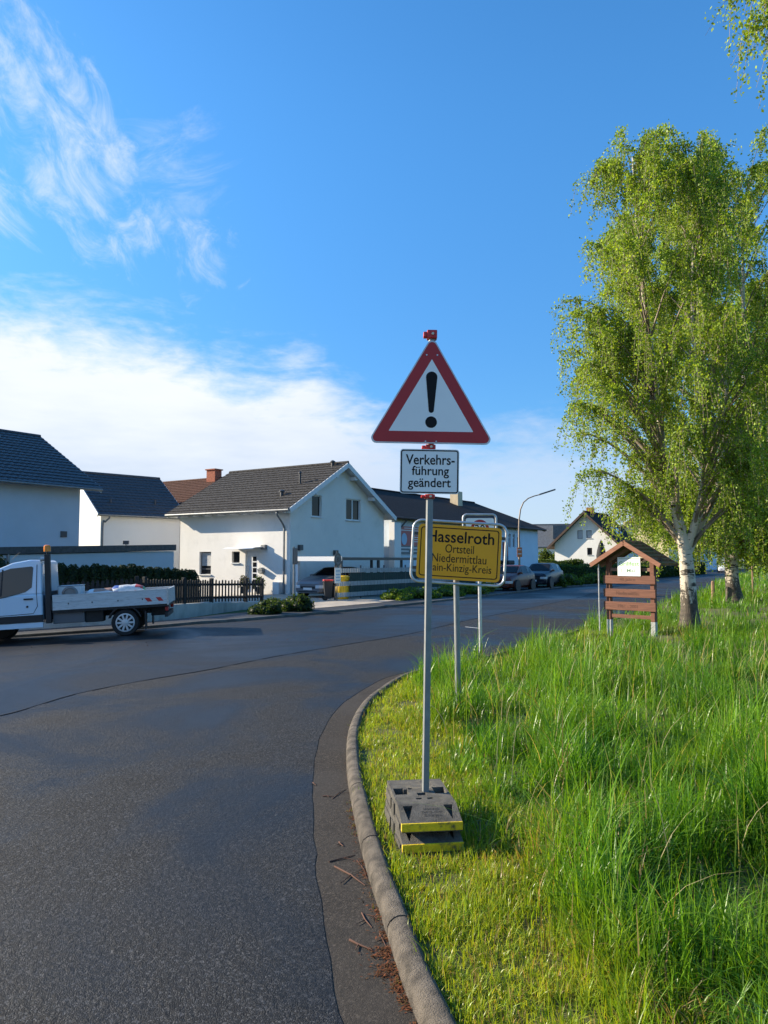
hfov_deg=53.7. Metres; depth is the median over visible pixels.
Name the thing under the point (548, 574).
parked car
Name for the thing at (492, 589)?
ground cover
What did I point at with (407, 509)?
long building
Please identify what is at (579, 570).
clipped hedge
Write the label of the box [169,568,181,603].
conifer
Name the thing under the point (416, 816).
rubber base
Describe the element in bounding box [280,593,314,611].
shrub
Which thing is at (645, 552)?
notice board
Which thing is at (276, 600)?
shrub
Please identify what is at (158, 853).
road
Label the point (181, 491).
detached house
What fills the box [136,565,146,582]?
conifer
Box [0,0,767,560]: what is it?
sky
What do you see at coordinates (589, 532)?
window
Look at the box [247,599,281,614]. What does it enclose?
shrub
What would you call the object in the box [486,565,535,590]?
parked car
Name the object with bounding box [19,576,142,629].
picket fence
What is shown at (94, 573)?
conifer
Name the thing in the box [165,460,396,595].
detached house
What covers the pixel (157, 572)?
conifer
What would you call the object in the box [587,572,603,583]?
round shrub
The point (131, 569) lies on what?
conifer
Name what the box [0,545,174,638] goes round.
flatbed truck
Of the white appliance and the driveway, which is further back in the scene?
the driveway
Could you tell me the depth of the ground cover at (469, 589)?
40.05 m
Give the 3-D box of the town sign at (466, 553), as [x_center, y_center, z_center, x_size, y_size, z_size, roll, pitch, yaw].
[0.880,1.278,8.881,1.158,2.400,0.100,0,-4,0]
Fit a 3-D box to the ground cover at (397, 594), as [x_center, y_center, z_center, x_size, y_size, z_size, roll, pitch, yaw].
[0.581,3.777,34.933,1.582,0.636,2.565,0,-4,0]
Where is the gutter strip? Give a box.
[312,612,632,1023]
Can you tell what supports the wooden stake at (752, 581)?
on the verge ground at (743, 887)
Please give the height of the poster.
0.440 m
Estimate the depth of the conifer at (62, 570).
27.07 m
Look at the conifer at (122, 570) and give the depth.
27.76 m
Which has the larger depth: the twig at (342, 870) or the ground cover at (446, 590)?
the ground cover at (446, 590)
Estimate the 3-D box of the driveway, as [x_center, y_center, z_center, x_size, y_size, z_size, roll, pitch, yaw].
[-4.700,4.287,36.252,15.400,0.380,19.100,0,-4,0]
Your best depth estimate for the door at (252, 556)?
41.51 m
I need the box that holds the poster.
[617,557,640,575]
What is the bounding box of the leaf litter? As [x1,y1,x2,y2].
[10,633,416,1023]
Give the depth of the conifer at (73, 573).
27.18 m
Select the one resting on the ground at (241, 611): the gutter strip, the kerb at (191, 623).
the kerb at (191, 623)
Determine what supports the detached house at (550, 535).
on the ground at (241, 611)
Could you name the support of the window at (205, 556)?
in the detached house at (250, 524)
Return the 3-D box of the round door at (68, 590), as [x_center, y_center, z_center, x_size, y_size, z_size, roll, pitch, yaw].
[-8.115,2.119,19.581,0.400,0.400,0.025,-2,-3,-11]
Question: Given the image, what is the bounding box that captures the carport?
[296,556,416,594]
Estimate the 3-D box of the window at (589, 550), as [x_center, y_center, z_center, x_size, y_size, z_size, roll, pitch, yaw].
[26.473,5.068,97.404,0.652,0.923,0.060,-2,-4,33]
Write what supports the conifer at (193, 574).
on the ground at (241, 611)
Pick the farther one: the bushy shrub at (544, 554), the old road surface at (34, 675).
the bushy shrub at (544, 554)
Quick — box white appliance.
[57,584,84,602]
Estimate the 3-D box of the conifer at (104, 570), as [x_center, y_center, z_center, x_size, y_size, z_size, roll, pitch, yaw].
[-10.245,2.927,27.707,0.858,2.069,0.831,0,-4,0]
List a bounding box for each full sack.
[87,588,112,600]
[112,584,145,598]
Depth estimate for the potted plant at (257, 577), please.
39.94 m
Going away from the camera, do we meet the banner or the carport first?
the carport
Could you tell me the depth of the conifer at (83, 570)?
27.34 m
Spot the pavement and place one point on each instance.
(227, 616)
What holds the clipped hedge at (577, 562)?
on the ground at (241, 611)
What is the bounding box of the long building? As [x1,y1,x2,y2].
[372,488,546,582]
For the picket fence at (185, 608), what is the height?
1.687 m
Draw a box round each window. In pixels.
[198,552,210,574]
[230,552,239,563]
[311,495,322,517]
[345,499,361,521]
[577,530,582,538]
[586,530,591,538]
[587,548,591,554]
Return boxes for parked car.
[295,567,365,597]
[484,560,514,582]
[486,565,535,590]
[529,563,563,588]
[717,562,724,572]
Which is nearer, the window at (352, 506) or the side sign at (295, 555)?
the side sign at (295, 555)
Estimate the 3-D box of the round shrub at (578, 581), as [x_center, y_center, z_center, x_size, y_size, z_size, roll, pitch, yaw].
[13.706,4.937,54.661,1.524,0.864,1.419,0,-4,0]
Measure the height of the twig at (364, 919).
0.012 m
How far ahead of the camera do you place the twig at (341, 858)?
4.79 m
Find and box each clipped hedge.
[538,558,583,565]
[558,563,649,577]
[640,561,705,577]
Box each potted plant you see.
[239,575,250,593]
[255,575,265,593]
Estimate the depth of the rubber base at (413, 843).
4.80 m
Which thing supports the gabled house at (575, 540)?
on the ground at (241, 611)
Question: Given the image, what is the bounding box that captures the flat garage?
[0,545,175,568]
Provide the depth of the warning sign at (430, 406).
5.36 m
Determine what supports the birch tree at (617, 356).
on the verge ground at (743, 887)
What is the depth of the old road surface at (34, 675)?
17.11 m
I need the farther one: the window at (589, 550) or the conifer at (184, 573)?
the window at (589, 550)
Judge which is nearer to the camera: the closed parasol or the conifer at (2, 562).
the conifer at (2, 562)
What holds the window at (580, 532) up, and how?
in the gabled house at (575, 540)
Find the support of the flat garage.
on the ground at (241, 611)
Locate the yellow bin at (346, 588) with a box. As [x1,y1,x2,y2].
[338,575,349,598]
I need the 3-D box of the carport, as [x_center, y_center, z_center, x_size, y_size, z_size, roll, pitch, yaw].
[-0.490,3.447,40.825,2.970,2.060,10.050,-2,-4,33]
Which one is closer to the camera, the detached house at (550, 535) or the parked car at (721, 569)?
the parked car at (721, 569)
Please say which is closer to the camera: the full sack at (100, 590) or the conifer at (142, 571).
the full sack at (100, 590)
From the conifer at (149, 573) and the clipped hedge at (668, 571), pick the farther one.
the clipped hedge at (668, 571)
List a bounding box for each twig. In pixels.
[329,855,353,861]
[334,865,365,885]
[349,938,371,949]
[357,912,371,927]
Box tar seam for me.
[2,599,568,714]
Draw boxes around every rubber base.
[385,799,463,853]
[386,779,462,832]
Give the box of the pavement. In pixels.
[17,568,738,633]
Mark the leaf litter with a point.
(390, 968)
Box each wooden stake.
[711,581,714,598]
[751,566,753,596]
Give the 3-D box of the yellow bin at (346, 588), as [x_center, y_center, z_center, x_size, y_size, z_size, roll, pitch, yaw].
[-1.950,3.490,35.150,0.709,1.080,0.720,-2,-4,33]
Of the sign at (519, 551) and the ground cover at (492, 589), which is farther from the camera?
the sign at (519, 551)
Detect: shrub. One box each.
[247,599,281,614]
[256,597,286,605]
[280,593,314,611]
[538,548,554,561]
[553,574,567,586]
[564,573,576,585]
[573,575,584,584]
[580,574,594,583]
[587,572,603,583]
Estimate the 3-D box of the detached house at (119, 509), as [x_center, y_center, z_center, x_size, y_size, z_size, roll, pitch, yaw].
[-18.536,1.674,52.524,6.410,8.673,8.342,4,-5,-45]
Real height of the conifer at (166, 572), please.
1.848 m
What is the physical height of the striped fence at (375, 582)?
1.550 m
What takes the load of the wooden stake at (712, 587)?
on the verge ground at (743, 887)
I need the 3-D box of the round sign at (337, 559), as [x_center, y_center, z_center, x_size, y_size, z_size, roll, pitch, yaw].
[-2.067,2.824,33.482,0.089,2.200,0.600,-2,-4,28]
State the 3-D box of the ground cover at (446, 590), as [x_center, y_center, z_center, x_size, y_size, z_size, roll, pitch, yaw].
[3.031,3.986,38.466,2.194,0.661,2.648,0,-4,0]
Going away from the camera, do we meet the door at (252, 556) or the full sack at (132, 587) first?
the full sack at (132, 587)
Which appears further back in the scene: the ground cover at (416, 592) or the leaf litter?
the ground cover at (416, 592)
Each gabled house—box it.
[547,507,637,566]
[622,514,678,560]
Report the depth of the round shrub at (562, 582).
51.72 m
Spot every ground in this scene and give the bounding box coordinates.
[190,561,767,617]
[358,571,767,1023]
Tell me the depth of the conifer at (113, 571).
27.68 m
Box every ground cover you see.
[379,587,412,600]
[401,586,442,598]
[432,584,465,596]
[459,582,489,594]
[475,582,496,591]
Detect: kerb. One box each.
[12,570,717,637]
[346,613,632,1023]
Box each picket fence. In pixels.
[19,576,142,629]
[142,577,211,621]
[209,578,263,613]
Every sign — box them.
[293,547,297,592]
[334,551,340,600]
[371,330,490,791]
[410,519,507,712]
[462,513,496,654]
[517,547,521,556]
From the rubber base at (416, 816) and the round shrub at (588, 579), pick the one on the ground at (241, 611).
the round shrub at (588, 579)
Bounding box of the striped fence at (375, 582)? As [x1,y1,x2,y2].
[334,565,475,599]
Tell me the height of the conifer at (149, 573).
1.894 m
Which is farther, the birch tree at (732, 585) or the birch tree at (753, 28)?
the birch tree at (732, 585)
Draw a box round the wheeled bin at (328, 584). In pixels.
[322,579,333,600]
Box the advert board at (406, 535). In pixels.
[401,526,418,553]
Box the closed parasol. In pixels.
[596,540,605,557]
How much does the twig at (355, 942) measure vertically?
0.013 m
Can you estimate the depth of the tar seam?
12.79 m
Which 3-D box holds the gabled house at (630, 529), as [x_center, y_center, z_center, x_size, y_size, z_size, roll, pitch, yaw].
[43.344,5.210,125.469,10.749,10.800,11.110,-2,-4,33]
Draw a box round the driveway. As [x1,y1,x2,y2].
[199,594,394,607]
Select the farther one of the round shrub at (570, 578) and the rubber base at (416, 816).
the round shrub at (570, 578)
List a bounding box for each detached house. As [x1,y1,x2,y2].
[0,429,102,546]
[79,471,179,568]
[163,468,222,569]
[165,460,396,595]
[533,524,569,555]
[698,544,716,569]
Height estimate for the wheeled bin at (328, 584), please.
0.930 m
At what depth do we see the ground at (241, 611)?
28.35 m
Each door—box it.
[62,586,77,594]
[247,551,258,591]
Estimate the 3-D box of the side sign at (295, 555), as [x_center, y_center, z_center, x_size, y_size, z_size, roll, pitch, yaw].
[-3.733,2.623,31.494,0.105,2.350,0.640,-1,-4,10]
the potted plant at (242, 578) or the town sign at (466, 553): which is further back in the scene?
the potted plant at (242, 578)
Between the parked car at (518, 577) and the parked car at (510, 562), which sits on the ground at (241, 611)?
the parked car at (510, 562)
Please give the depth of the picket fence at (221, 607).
28.77 m
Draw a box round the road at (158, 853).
[0,569,745,1023]
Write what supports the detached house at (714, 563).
on the ground at (241, 611)
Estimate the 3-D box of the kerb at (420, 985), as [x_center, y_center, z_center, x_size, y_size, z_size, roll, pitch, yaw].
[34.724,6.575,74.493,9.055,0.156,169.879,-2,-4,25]
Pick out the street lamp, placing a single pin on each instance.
(519, 563)
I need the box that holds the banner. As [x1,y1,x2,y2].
[503,542,507,559]
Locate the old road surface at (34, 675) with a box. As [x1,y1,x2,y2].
[0,584,615,714]
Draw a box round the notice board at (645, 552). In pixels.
[589,540,678,636]
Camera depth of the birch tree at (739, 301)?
36.62 m
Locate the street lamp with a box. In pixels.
[518,489,555,564]
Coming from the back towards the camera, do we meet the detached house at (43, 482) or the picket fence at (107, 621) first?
the detached house at (43, 482)
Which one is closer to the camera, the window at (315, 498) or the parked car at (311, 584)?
the parked car at (311, 584)
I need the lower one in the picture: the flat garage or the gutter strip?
the gutter strip
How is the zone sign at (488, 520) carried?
on the verge ground at (743, 887)
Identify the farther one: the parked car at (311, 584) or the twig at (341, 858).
the parked car at (311, 584)
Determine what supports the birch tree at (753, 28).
on the verge ground at (743, 887)
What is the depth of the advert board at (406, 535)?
51.17 m
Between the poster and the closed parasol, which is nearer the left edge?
the closed parasol
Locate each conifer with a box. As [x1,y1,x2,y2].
[0,555,8,567]
[57,562,67,585]
[64,564,82,584]
[78,564,91,590]
[88,563,100,589]
[98,564,110,587]
[108,565,118,587]
[115,565,127,583]
[124,563,140,582]
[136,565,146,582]
[143,566,155,586]
[152,567,164,582]
[161,567,171,586]
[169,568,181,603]
[177,569,190,603]
[187,569,199,602]
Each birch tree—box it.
[546,119,767,628]
[612,120,767,602]
[704,0,767,112]
[708,280,767,579]
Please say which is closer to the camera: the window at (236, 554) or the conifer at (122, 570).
the conifer at (122, 570)

